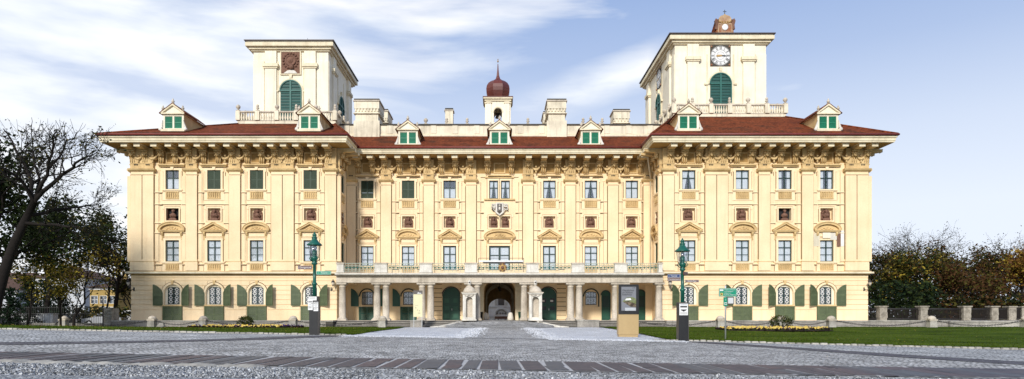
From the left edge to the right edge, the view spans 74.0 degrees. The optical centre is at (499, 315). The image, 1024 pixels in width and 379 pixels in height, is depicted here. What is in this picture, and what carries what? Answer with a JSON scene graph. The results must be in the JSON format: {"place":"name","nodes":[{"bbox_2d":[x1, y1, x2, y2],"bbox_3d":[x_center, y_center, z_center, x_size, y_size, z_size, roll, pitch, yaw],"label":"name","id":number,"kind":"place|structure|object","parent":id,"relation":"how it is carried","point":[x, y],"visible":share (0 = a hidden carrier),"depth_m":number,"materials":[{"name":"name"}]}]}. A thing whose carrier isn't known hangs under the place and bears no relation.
{"place":"outdoors","nodes":[
{"label":"outdoors","id":0,"kind":"place"},
{"bbox_2d":[0,325,402,334],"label":"lawn","id":1,"kind":"structure","parent":0,"point":[289,329],"depth_m":37.36,"materials":[{"name":"green plant"}]},
{"bbox_2d":[9,247,69,325],"bbox_3d":[-38.014,-2.293,55.143,5.822,6.958,5.066,0,0,0],"label":"thin tree","id":2,"kind":"object","parent":1,"relation":"on","point":[24,277],"visible":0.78,"depth_m":54.52,"materials":[{"name":"green plant"}]},
{"bbox_2d":[0,130,122,272],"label":"broad tree","id":3,"kind":"object","parent":1,"relation":"on","point":[18,196],"visible":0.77,"depth_m":52.89,"materials":[{"name":"green plant"}]},
{"bbox_2d":[29,254,94,325],"bbox_3d":[-38.099,-2.227,59.024,5.566,7.214,6.034,0,0,0],"label":"thin tree","id":4,"kind":"object","parent":1,"relation":"on","point":[65,287],"visible":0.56,"depth_m":58.53,"materials":[{"name":"green plant"}]},
{"bbox_2d":[0,117,127,311],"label":"leaning tree","id":5,"kind":"object","parent":1,"relation":"on","point":[6,264],"visible":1,"depth_m":45.48,"materials":[{"name":"brown plant"}]},
{"bbox_2d":[187,324,303,327],"bbox_3d":[-21.024,0.855,56.517,9.848,0.381,4.033,0,0,0],"label":"flower bed","id":6,"kind":"object","parent":1,"relation":"on","point":[254,326],"visible":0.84,"depth_m":55.48,"materials":[{"name":"plant"}]},
{"bbox_2d":[0,362,949,378],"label":"loose gravel","id":7,"kind":"structure","parent":0,"point":[74,369],"depth_m":11.54,"materials":[{"name":"grey gravel"}]},
{"bbox_2d":[445,320,553,327],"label":"drive","id":8,"kind":"structure","parent":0,"point":[501,324],"depth_m":62.16,"materials":[{"name":"grey stone"}]},
{"bbox_2d":[465,328,544,338],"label":"drive","id":9,"kind":"structure","parent":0,"point":[517,333],"depth_m":38.78,"materials":[{"name":"grey gravel"}]},
{"bbox_2d":[0,327,1023,378],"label":"cobbled square","id":10,"kind":"structure","parent":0,"point":[498,349],"depth_m":19.37,"materials":[{"name":"grey stone"}]},
{"bbox_2d":[0,286,34,324],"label":"evergreen tree","id":11,"kind":"object","parent":10,"relation":"on","point":[8,313],"visible":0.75,"depth_m":61.81,"materials":[{"name":"green plant"}]},
{"bbox_2d":[0,299,103,325],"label":"iron railing","id":12,"kind":"object","parent":10,"relation":"on","point":[56,313],"visible":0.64,"depth_m":62.19,"materials":[{"name":"black metal"}]},
{"bbox_2d":[46,232,129,325],"bbox_3d":[-35.777,-3.033,57.044,6.323,8.829,7.426,0,0,0],"label":"thin tree","id":13,"kind":"object","parent":10,"relation":"on","point":[76,273],"visible":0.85,"depth_m":58.09,"materials":[{"name":"green plant"}]},
{"bbox_2d":[104,308,118,322],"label":"rubble pier","id":14,"kind":"structure","parent":10,"relation":"on","point":[110,314],"depth_m":63.00,"materials":[{"name":"stone"}]},
{"bbox_2d":[0,374,256,378],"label":"gravel","id":15,"kind":"structure","parent":10,"relation":"on","point":[14,376],"depth_m":10.40,"materials":[{"name":"grey gravel"}]},
{"bbox_2d":[0,359,264,367],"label":"gutter stones","id":16,"kind":"object","parent":10,"relation":"on","point":[148,364],"visible":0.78,"depth_m":12.63,"materials":[{"name":"grey stone"}]},
{"bbox_2d":[0,330,318,341],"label":"cobbled verge","id":17,"kind":"structure","parent":10,"relation":"on","point":[28,336],"depth_m":26.77,"materials":[{"name":"grey stone"}]},
{"bbox_2d":[0,335,335,344],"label":"dark sett band","id":18,"kind":"object","parent":10,"relation":"on","point":[66,342],"visible":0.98,"depth_m":22.43,"materials":[{"name":"grey stone"}]},
{"bbox_2d":[0,328,345,334],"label":"lawn edging","id":19,"kind":"object","parent":10,"relation":"on","point":[169,331],"visible":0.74,"depth_m":32.24,"materials":[{"name":"stone"}]},
{"bbox_2d":[111,320,325,326],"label":"plinth wall","id":20,"kind":"structure","parent":10,"relation":"on","point":[181,322],"depth_m":62.90,"materials":[{"name":"grey stone"}]},
{"bbox_2d":[298,232,330,334],"bbox_3d":[-8.675,-1.526,32.000,1.560,4.860,0.709,0,0,0],"label":"street lamp","id":21,"kind":"object","parent":10,"relation":"on","point":[314,311],"visible":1,"depth_m":31.83,"materials":[{"name":"green metal"}]},
{"bbox_2d":[334,321,376,326],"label":"stone steps","id":22,"kind":"structure","parent":10,"relation":"on","point":[367,324],"depth_m":63.05,"materials":[{"name":"grey stone"}]},
{"bbox_2d":[358,327,470,336],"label":"white gravel","id":23,"kind":"structure","parent":10,"relation":"on","point":[424,331],"depth_m":40.49,"materials":[{"name":"white gravel"}]},
{"bbox_2d":[413,290,421,316],"bbox_3d":[-7.210,-0.590,59.995,0.800,3.280,0.110,0,0,0],"label":"information stele","id":24,"kind":"object","parent":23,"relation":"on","point":[417,303],"visible":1,"depth_m":59.96,"materials":[{"name":"white paint"}]},
{"bbox_2d":[0,351,1023,377],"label":"slab band","id":25,"kind":"object","parent":10,"relation":"on","point":[601,366],"visible":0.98,"depth_m":14.27,"materials":[{"name":"grey stone"}]},
{"bbox_2d":[341,327,690,342],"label":"loose gravel","id":26,"kind":"structure","parent":10,"relation":"on","point":[476,329],"depth_m":31.89,"materials":[{"name":"white gravel"}]},
{"bbox_2d":[539,321,576,326],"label":"stone steps","id":27,"kind":"structure","parent":10,"relation":"on","point":[567,323],"depth_m":63.05,"materials":[{"name":"grey stone"}]},
{"bbox_2d":[575,320,599,326],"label":"stone block","id":28,"kind":"structure","parent":10,"relation":"on","point":[587,323],"depth_m":62.25,"materials":[{"name":"beige stone"}]},
{"bbox_2d":[265,369,916,378],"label":"cobbled strip","id":29,"kind":"object","parent":10,"relation":"on","point":[535,375],"visible":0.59,"depth_m":12.02,"materials":[{"name":"grey stone"}]},
{"bbox_2d":[538,327,664,339],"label":"white gravel","id":30,"kind":"structure","parent":10,"relation":"on","point":[586,332],"depth_m":42.09,"materials":[{"name":"white gravel"}]},
{"bbox_2d":[617,284,638,336],"bbox_3d":[7.022,-0.255,37.210,1.100,2.900,0.580,0,0,0],"label":"screen stand","id":31,"kind":"object","parent":30,"relation":"on","point":[627,310],"visible":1,"depth_m":36.94,"materials":[{"name":"metal"}]},
{"bbox_2d":[667,238,698,340],"bbox_3d":[8.607,-1.235,32.000,1.470,4.860,0.709,0,0,0],"label":"street lamp","id":32,"kind":"object","parent":10,"relation":"on","point":[682,320],"visible":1,"depth_m":31.82,"materials":[{"name":"green metal"}]},
{"bbox_2d":[665,320,947,326],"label":"plinth wall","id":33,"kind":"structure","parent":10,"relation":"on","point":[844,324],"depth_m":62.90,"materials":[{"name":"grey stone"}]},
{"bbox_2d":[653,339,1023,349],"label":"lawn edging","id":34,"kind":"object","parent":10,"relation":"on","point":[851,344],"visible":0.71,"depth_m":29.81,"materials":[{"name":"stone"}]},
{"bbox_2d":[676,341,1023,364],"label":"dark sett band","id":35,"kind":"object","parent":10,"relation":"on","point":[938,358],"visible":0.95,"depth_m":21.68,"materials":[{"name":"grey stone"}]},
{"bbox_2d":[692,341,1023,360],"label":"cobbled verge","id":36,"kind":"structure","parent":10,"relation":"on","point":[1003,354],"depth_m":25.43,"materials":[{"name":"grey stone"}]},
{"bbox_2d":[948,321,1019,326],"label":"boundary wall","id":37,"kind":"structure","parent":10,"relation":"on","point":[988,323],"depth_m":62.60,"materials":[{"name":"stone"}]},
{"bbox_2d":[0,0,1023,316],"label":"sky","id":38,"kind":"structure","parent":0,"point":[946,76],"materials":[{"name":"blue"}]},
{"bbox_2d":[338,320,1018,320],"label":"palace terrace","id":39,"kind":"structure","parent":0,"point":[639,320],"depth_m":66.37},
{"bbox_2d":[461,280,477,320],"bbox_3d":[-2.859,-1.460,64.500,1.500,3.840,1.120,0,0,0],"label":"sentry niche","id":40,"kind":"object","parent":39,"relation":"on","point":[469,292],"visible":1,"depth_m":64.10,"materials":[{"name":"stone"}]},
{"bbox_2d":[95,10,899,321],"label":"palace","id":41,"kind":"structure","parent":39,"relation":"on","point":[723,170],"depth_m":66.07,"materials":[{"name":"yellow paint"}]},
{"bbox_2d":[157,167,181,199],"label":"window","id":42,"kind":"structure","parent":41,"relation":"in","point":[172,190],"depth_m":65.95,"materials":[{"name":"beige paint"}]},
{"bbox_2d":[153,280,188,319],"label":"window","id":43,"kind":"structure","parent":41,"relation":"in","point":[176,296],"depth_m":65.94,"materials":[{"name":"beige paint"}]},
{"bbox_2d":[161,238,182,270],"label":"window","id":44,"kind":"structure","parent":41,"relation":"in","point":[171,261],"depth_m":65.95,"materials":[{"name":"beige paint"}]},
{"bbox_2d":[200,167,223,199],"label":"window","id":45,"kind":"structure","parent":41,"relation":"in","point":[210,193],"depth_m":65.95,"materials":[{"name":"green paint"}]},
{"bbox_2d":[194,280,230,319],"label":"window","id":46,"kind":"structure","parent":41,"relation":"in","point":[218,297],"depth_m":65.94,"materials":[{"name":"beige paint"}]},
{"bbox_2d":[203,238,224,270],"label":"window","id":47,"kind":"structure","parent":41,"relation":"in","point":[215,262],"depth_m":65.95,"materials":[{"name":"beige paint"}]},
{"bbox_2d":[243,167,266,199],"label":"window","id":48,"kind":"structure","parent":41,"relation":"in","point":[253,193],"depth_m":65.95,"materials":[{"name":"green paint"}]},
{"bbox_2d":[237,280,272,319],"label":"window","id":49,"kind":"structure","parent":41,"relation":"in","point":[260,296],"depth_m":65.94,"materials":[{"name":"beige paint"}]},
{"bbox_2d":[246,238,267,270],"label":"window","id":50,"kind":"structure","parent":41,"relation":"in","point":[256,247],"depth_m":65.95,"materials":[{"name":"beige paint"}]},
{"bbox_2d":[296,167,319,199],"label":"window","id":51,"kind":"structure","parent":41,"relation":"in","point":[307,193],"depth_m":65.95,"materials":[{"name":"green paint"}]},
{"bbox_2d":[291,280,326,319],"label":"window","id":52,"kind":"structure","parent":41,"relation":"in","point":[296,295],"depth_m":65.90,"materials":[{"name":"beige paint"}]},
{"bbox_2d":[300,238,320,270],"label":"window","id":53,"kind":"structure","parent":41,"relation":"in","point":[305,261],"depth_m":65.95,"materials":[{"name":"beige paint"}]},
{"bbox_2d":[357,244,375,272],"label":"window","id":54,"kind":"structure","parent":41,"relation":"in","point":[367,252],"depth_m":70.60,"materials":[{"name":"beige paint"}]},
{"bbox_2d":[351,288,381,319],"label":"window","id":55,"kind":"structure","parent":41,"relation":"in","point":[367,296],"depth_m":70.50,"materials":[{"name":"yellow paint"}]},
{"bbox_2d":[357,177,376,208],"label":"window","id":56,"kind":"structure","parent":41,"relation":"in","point":[367,198],"depth_m":70.45,"materials":[{"name":"beige paint"}]},
{"bbox_2d":[393,288,416,319],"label":"window","id":57,"kind":"structure","parent":41,"relation":"in","point":[407,296],"depth_m":70.50,"materials":[{"name":"yellow paint"}]},
{"bbox_2d":[398,177,417,208],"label":"window","id":58,"kind":"structure","parent":41,"relation":"in","point":[407,198],"depth_m":70.45,"materials":[{"name":"beige paint"}]},
{"bbox_2d":[398,244,417,272],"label":"window","id":59,"kind":"structure","parent":41,"relation":"in","point":[407,252],"depth_m":70.58,"materials":[{"name":"beige paint"}]},
{"bbox_2d":[440,177,459,208],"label":"window","id":60,"kind":"structure","parent":41,"relation":"in","point":[450,200],"depth_m":70.45,"materials":[{"name":"beige paint"}]},
{"bbox_2d":[441,243,458,269],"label":"balcony door","id":61,"kind":"structure","parent":41,"relation":"in","point":[449,251],"depth_m":70.60,"materials":[{"name":"beige paint"}]},
{"bbox_2d":[442,286,460,319],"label":"portal door","id":62,"kind":"structure","parent":41,"relation":"in","point":[451,296],"depth_m":70.57,"materials":[{"name":"green paint"}]},
{"bbox_2d":[487,178,500,198],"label":"window","id":63,"kind":"structure","parent":41,"relation":"in","point":[493,184],"depth_m":70.60,"materials":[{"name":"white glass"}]},
{"bbox_2d":[487,243,511,269],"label":"balcony door","id":64,"kind":"structure","parent":41,"relation":"in","point":[495,251],"depth_m":70.60,"materials":[{"name":"beige paint"}]},
{"bbox_2d":[499,178,511,198],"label":"window","id":65,"kind":"structure","parent":41,"relation":"in","point":[505,188],"depth_m":70.60,"materials":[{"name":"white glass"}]},
{"bbox_2d":[539,177,558,208],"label":"window","id":66,"kind":"structure","parent":41,"relation":"in","point":[549,198],"depth_m":70.45,"materials":[{"name":"beige paint"}]},
{"bbox_2d":[540,243,557,269],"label":"window","id":67,"kind":"structure","parent":41,"relation":"in","point":[548,251],"depth_m":70.60,"materials":[{"name":"beige paint"}]},
{"bbox_2d":[541,286,557,319],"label":"portal door","id":68,"kind":"structure","parent":41,"relation":"in","point":[549,306],"depth_m":70.55,"materials":[{"name":"green paint"}]},
{"bbox_2d":[582,288,598,306],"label":"window","id":69,"kind":"structure","parent":41,"relation":"in","point":[591,297],"depth_m":70.64,"materials":[{"name":"yellow paint"}]},
{"bbox_2d":[581,177,600,208],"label":"window","id":70,"kind":"structure","parent":41,"relation":"in","point":[590,198],"depth_m":70.45,"materials":[{"name":"beige paint"}]},
{"bbox_2d":[582,244,600,272],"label":"window","id":71,"kind":"structure","parent":41,"relation":"in","point":[590,252],"depth_m":70.58,"materials":[{"name":"beige paint"}]},
{"bbox_2d":[601,290,610,319],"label":"portal door","id":72,"kind":"structure","parent":41,"relation":"in","point":[605,295],"depth_m":70.34,"materials":[{"name":"green paint"}]},
{"bbox_2d":[622,177,641,208],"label":"window","id":73,"kind":"structure","parent":41,"relation":"in","point":[631,198],"depth_m":70.45,"materials":[{"name":"beige paint"}]},
{"bbox_2d":[623,244,641,272],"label":"window","id":74,"kind":"structure","parent":41,"relation":"in","point":[631,252],"depth_m":70.58,"materials":[{"name":"beige paint"}]},
{"bbox_2d":[639,289,644,319],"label":"portal door","id":75,"kind":"structure","parent":41,"relation":"in","point":[641,292],"depth_m":70.34,"materials":[{"name":"green paint"}]},
{"bbox_2d":[678,238,699,270],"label":"window","id":76,"kind":"structure","parent":41,"relation":"in","point":[692,261],"depth_m":65.98,"materials":[{"name":"beige paint"}]},
{"bbox_2d":[672,282,707,319],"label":"window","id":77,"kind":"structure","parent":41,"relation":"in","point":[700,298],"depth_m":65.94,"materials":[{"name":"beige paint"}]},
{"bbox_2d":[679,167,702,199],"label":"window","id":78,"kind":"structure","parent":41,"relation":"in","point":[688,180],"depth_m":65.95,"materials":[{"name":"beige paint"}]},
{"bbox_2d":[732,238,752,270],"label":"window","id":79,"kind":"structure","parent":41,"relation":"in","point":[742,247],"depth_m":65.95,"materials":[{"name":"beige paint"}]},
{"bbox_2d":[732,167,755,199],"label":"window","id":80,"kind":"structure","parent":41,"relation":"in","point":[742,189],"depth_m":65.95,"materials":[{"name":"beige paint"}]},
{"bbox_2d":[726,280,761,319],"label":"window","id":81,"kind":"structure","parent":41,"relation":"in","point":[741,308],"depth_m":65.95,"materials":[{"name":"beige paint"}]},
{"bbox_2d":[774,238,795,270],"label":"window","id":82,"kind":"structure","parent":41,"relation":"in","point":[783,262],"depth_m":65.95,"materials":[{"name":"beige paint"}]},
{"bbox_2d":[775,167,798,199],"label":"window","id":83,"kind":"structure","parent":41,"relation":"in","point":[783,190],"depth_m":65.95,"materials":[{"name":"beige paint"}]},
{"bbox_2d":[769,280,804,319],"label":"window","id":84,"kind":"structure","parent":41,"relation":"in","point":[780,297],"depth_m":65.94,"materials":[{"name":"beige paint"}]},
{"bbox_2d":[816,238,837,270],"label":"window","id":85,"kind":"structure","parent":41,"relation":"in","point":[826,261],"depth_m":65.95,"materials":[{"name":"beige paint"}]},
{"bbox_2d":[810,280,845,319],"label":"window","id":86,"kind":"structure","parent":41,"relation":"in","point":[822,296],"depth_m":65.94,"materials":[{"name":"beige paint"}]},
{"bbox_2d":[817,167,841,199],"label":"window","id":87,"kind":"structure","parent":41,"relation":"in","point":[826,190],"depth_m":65.95,"materials":[{"name":"beige paint"}]},
{"bbox_2d":[527,280,543,320],"bbox_3d":[3.400,-1.460,64.500,1.500,3.840,1.120,0,0,0],"label":"sentry niche","id":88,"kind":"object","parent":39,"relation":"on","point":[535,292],"visible":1,"depth_m":64.10,"materials":[{"name":"stone"}]},
{"bbox_2d":[867,277,946,319],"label":"hedge","id":89,"kind":"object","parent":39,"relation":"on","point":[922,297],"visible":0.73,"depth_m":70.87,"materials":[{"name":"green plant"}]},
{"bbox_2d":[868,246,947,303],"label":"autumn tree","id":90,"kind":"object","parent":39,"relation":"on","point":[878,264],"visible":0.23,"depth_m":85.30,"materials":[{"name":"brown plant"}]},
{"bbox_2d":[869,241,976,315],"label":"autumn tree","id":91,"kind":"object","parent":39,"relation":"on","point":[902,267],"visible":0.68,"depth_m":78.65,"materials":[{"name":"green plant"}]},
{"bbox_2d":[868,220,988,318],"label":"bare tree","id":92,"kind":"object","parent":39,"relation":"on","point":[912,246],"visible":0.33,"depth_m":85.70,"materials":[{"name":"brown plant"}]},
{"bbox_2d":[869,306,1023,319],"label":"pillared fence","id":93,"kind":"object","parent":39,"relation":"on","point":[988,313],"visible":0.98,"depth_m":66.12,"materials":[{"name":"stone"},{"name":"black iron"}]},
{"bbox_2d":[907,237,1011,313],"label":"autumn tree","id":94,"kind":"object","parent":39,"relation":"on","point":[978,266],"visible":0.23,"depth_m":83.14,"materials":[{"name":"brown plant"}]},
{"bbox_2d":[923,257,1017,316],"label":"autumn tree","id":95,"kind":"object","parent":39,"relation":"on","point":[953,280],"visible":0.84,"depth_m":74.84,"materials":[{"name":"green plant"}]},
{"bbox_2d":[936,291,1023,319],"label":"hedge","id":96,"kind":"object","parent":39,"relation":"on","point":[952,303],"visible":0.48,"depth_m":72.32,"materials":[{"name":"green plant"}]},
{"bbox_2d":[939,240,1023,302],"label":"autumn tree","id":97,"kind":"object","parent":39,"relation":"on","point":[1002,256],"visible":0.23,"depth_m":85.61,"materials":[{"name":"brown plant"}]},
{"bbox_2d":[974,225,1023,298],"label":"bare tree","id":98,"kind":"object","parent":39,"relation":"on","point":[1022,291],"visible":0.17,"depth_m":91.90,"materials":[{"name":"brown plant"}]},
{"bbox_2d":[976,241,1023,294],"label":"autumn tree","id":99,"kind":"object","parent":39,"relation":"on","point":[1018,262],"visible":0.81,"depth_m":80.28,"materials":[{"name":"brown plant"}]},
{"bbox_2d":[601,326,1023,347],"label":"lawn","id":100,"kind":"structure","parent":0,"point":[978,335],"depth_m":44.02,"materials":[{"name":"green plant"}]},
{"bbox_2d":[719,286,736,338],"bbox_3d":[11.601,-0.132,34.550,0.920,2.810,0.176,0,0,0],"label":"signpost","id":101,"kind":"object","parent":100,"relation":"on","point":[728,295],"visible":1,"depth_m":34.52,"materials":[{"name":"metal"}]},
{"bbox_2d":[715,325,833,330],"bbox_3d":[20.712,0.925,51.500,8.660,0.386,6.800,0,0,0],"label":"flower bed","id":102,"kind":"object","parent":100,"relation":"on","point":[771,328],"visible":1,"depth_m":49.52,"materials":[{"name":"yellow plant"}]},
{"bbox_2d":[768,314,793,327],"bbox_3d":[22.033,0.528,53.271,1.906,1.290,2.004,0,0,0],"label":"round shrub","id":103,"kind":"object","parent":102,"relation":"on","point":[773,322],"visible":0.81,"depth_m":53.10,"materials":[{"name":"green plant"}]},
{"label":"street","id":104,"kind":"structure","parent":0,"visible":0},
{"bbox_2d":[3,266,38,310],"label":"house","id":105,"kind":"structure","parent":104,"relation":"on","point":[12,285],"depth_m":111.43,"materials":[{"name":"white paint"}]},
{"bbox_2d":[5,278,46,322],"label":"evergreen tree","id":106,"kind":"object","parent":104,"relation":"on","point":[22,297],"visible":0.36,"depth_m":65.73,"materials":[{"name":"green plant"}]},
{"bbox_2d":[34,314,57,322],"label":"utility cabinet","id":107,"kind":"object","parent":104,"relation":"on","point":[46,318],"visible":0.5,"depth_m":65.97,"materials":[{"name":"grey metal"}]},
{"bbox_2d":[43,286,76,322],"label":"evergreen tree","id":108,"kind":"object","parent":104,"relation":"on","point":[66,302],"visible":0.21,"depth_m":71.72,"materials":[{"name":"green plant"}]},
{"bbox_2d":[0,179,126,312],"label":"broad tree","id":109,"kind":"object","parent":104,"relation":"on","point":[26,242],"visible":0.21,"depth_m":66.86,"materials":[{"name":"green plant"}]},
{"bbox_2d":[32,265,111,312],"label":"house","id":110,"kind":"structure","parent":104,"relation":"on","point":[87,303],"depth_m":104.16,"materials":[{"name":"yellow plaster"},{"name":"brown tile"},{"name":"glass"}]},
{"bbox_2d":[69,303,130,322],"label":"hedge","id":111,"kind":"object","parent":104,"relation":"on","point":[121,316],"visible":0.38,"depth_m":71.65,"materials":[{"name":"green plant"}]},
{"bbox_2d":[70,203,130,307],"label":"broad tree","id":112,"kind":"object","parent":104,"relation":"on","point":[119,278],"visible":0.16,"depth_m":75.77,"materials":[{"name":"green plant"}]},
{"bbox_2d":[84,242,131,307],"bbox_3d":[-36.861,-3.050,64.021,4.191,8.816,5.315,0,0,-38],"label":"thin tree","id":113,"kind":"object","parent":104,"relation":"on","point":[110,280],"visible":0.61,"depth_m":64.11,"materials":[{"name":"green plant"}]},
{"bbox_2d":[86,270,130,311],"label":"house","id":114,"kind":"structure","parent":104,"relation":"on","point":[95,298],"depth_m":95.06,"materials":[{"name":"paint"}]},
{"bbox_2d":[98,259,131,308],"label":"broad tree","id":115,"kind":"object","parent":104,"relation":"on","point":[122,285],"visible":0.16,"depth_m":78.48,"materials":[{"name":"green plant"}]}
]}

